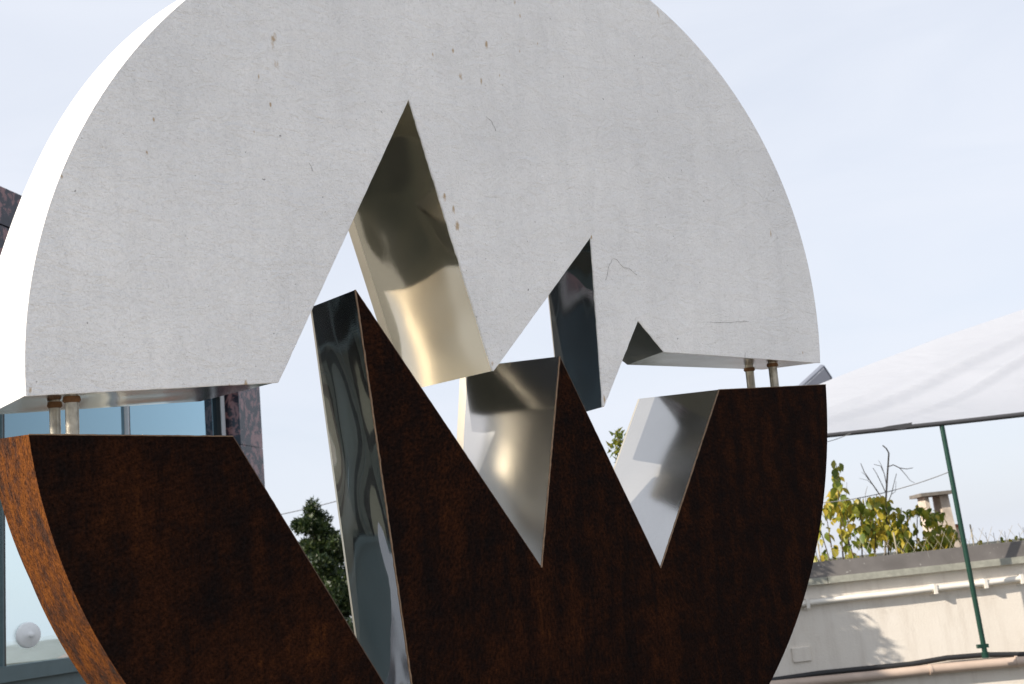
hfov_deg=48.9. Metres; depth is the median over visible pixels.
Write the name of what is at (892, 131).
sky
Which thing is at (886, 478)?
bare bush
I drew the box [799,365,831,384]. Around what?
street lamp
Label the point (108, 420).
window pane
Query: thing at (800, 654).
junction box cover
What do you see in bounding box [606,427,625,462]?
yellow green tree
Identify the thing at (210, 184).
disc sculpture
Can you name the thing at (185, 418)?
window pane
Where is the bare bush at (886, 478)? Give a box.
[846,445,913,554]
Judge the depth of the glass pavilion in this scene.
8.90 m
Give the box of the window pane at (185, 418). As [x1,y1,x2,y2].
[130,398,217,435]
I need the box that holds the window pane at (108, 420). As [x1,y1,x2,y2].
[4,406,124,437]
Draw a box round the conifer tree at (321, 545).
[289,495,353,632]
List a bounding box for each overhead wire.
[281,501,335,514]
[823,472,947,502]
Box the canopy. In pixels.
[821,309,1023,437]
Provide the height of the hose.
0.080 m
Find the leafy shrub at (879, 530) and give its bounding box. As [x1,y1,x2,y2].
[814,460,960,561]
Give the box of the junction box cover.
[791,646,811,661]
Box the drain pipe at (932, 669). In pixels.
[770,656,1023,683]
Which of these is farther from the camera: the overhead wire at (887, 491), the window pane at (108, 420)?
the overhead wire at (887, 491)
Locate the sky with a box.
[0,0,1023,641]
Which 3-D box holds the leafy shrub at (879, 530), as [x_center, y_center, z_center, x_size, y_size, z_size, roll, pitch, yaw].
[3.512,1.963,10.520,1.506,1.773,0.766,-6,-12,0]
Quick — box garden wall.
[773,541,1023,683]
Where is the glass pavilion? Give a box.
[0,186,264,683]
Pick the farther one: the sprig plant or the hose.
the sprig plant
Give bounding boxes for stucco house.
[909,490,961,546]
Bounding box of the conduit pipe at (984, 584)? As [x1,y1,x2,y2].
[801,574,1023,609]
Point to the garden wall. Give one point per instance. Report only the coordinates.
(886, 630)
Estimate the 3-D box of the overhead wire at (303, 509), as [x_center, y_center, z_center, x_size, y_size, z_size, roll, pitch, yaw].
[-5.294,4.286,29.891,4.138,0.581,0.023,-6,-12,0]
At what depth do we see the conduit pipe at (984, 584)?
9.63 m
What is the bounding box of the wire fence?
[817,524,1023,561]
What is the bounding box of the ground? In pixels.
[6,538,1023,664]
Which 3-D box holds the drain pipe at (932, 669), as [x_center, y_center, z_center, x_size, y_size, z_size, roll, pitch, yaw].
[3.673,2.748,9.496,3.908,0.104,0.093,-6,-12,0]
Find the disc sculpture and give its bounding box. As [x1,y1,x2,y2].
[0,0,826,683]
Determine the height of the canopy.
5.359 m
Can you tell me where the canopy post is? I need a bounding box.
[939,425,989,657]
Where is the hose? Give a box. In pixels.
[771,652,1023,680]
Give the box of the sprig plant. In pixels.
[977,529,1023,544]

